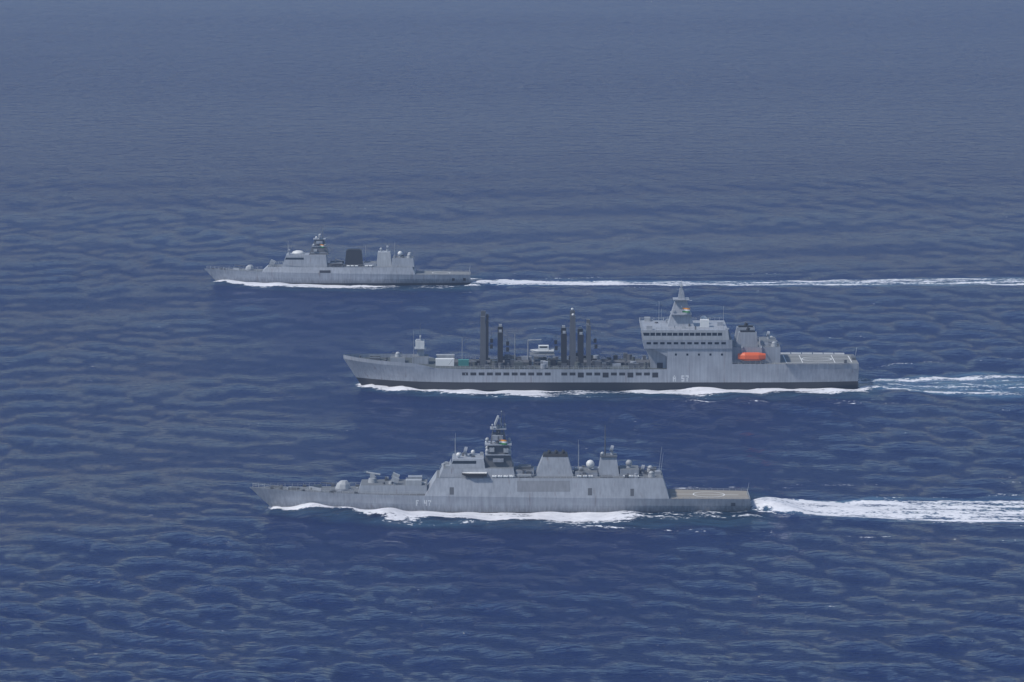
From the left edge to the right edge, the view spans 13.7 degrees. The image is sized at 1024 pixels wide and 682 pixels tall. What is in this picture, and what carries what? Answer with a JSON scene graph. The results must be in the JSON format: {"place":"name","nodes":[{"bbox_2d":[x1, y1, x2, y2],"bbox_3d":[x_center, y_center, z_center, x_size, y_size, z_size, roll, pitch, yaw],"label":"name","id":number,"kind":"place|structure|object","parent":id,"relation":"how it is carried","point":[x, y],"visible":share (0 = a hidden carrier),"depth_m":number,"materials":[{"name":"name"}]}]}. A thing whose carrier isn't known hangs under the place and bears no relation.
{"place":"outdoors","nodes":[
{"label":"outdoors","id":0,"kind":"place"},
{"bbox_2d":[0,0,1023,681],"bbox_3d":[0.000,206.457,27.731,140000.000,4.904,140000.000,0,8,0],"label":"sea","id":1,"kind":"structure","parent":0,"point":[826,176],"depth_m":1618.11,"materials":[{"name":"liquid"}]},
{"bbox_2d":[204,231,470,285],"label":"warship","id":2,"kind":"object","parent":1,"relation":"on","point":[315,266],"visible":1,"depth_m":1741.42,"materials":[{"name":"grey metal"}]},
{"bbox_2d":[250,411,750,512],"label":"warship","id":3,"kind":"object","parent":1,"relation":"on","point":[494,480],"visible":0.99,"depth_m":1205.04,"materials":[{"name":"grey metal"}]},
{"bbox_2d":[344,280,858,391],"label":"tanker","id":4,"kind":"object","parent":1,"relation":"on","point":[682,348],"visible":0.99,"depth_m":1445.74,"materials":[{"name":"grey paint"}]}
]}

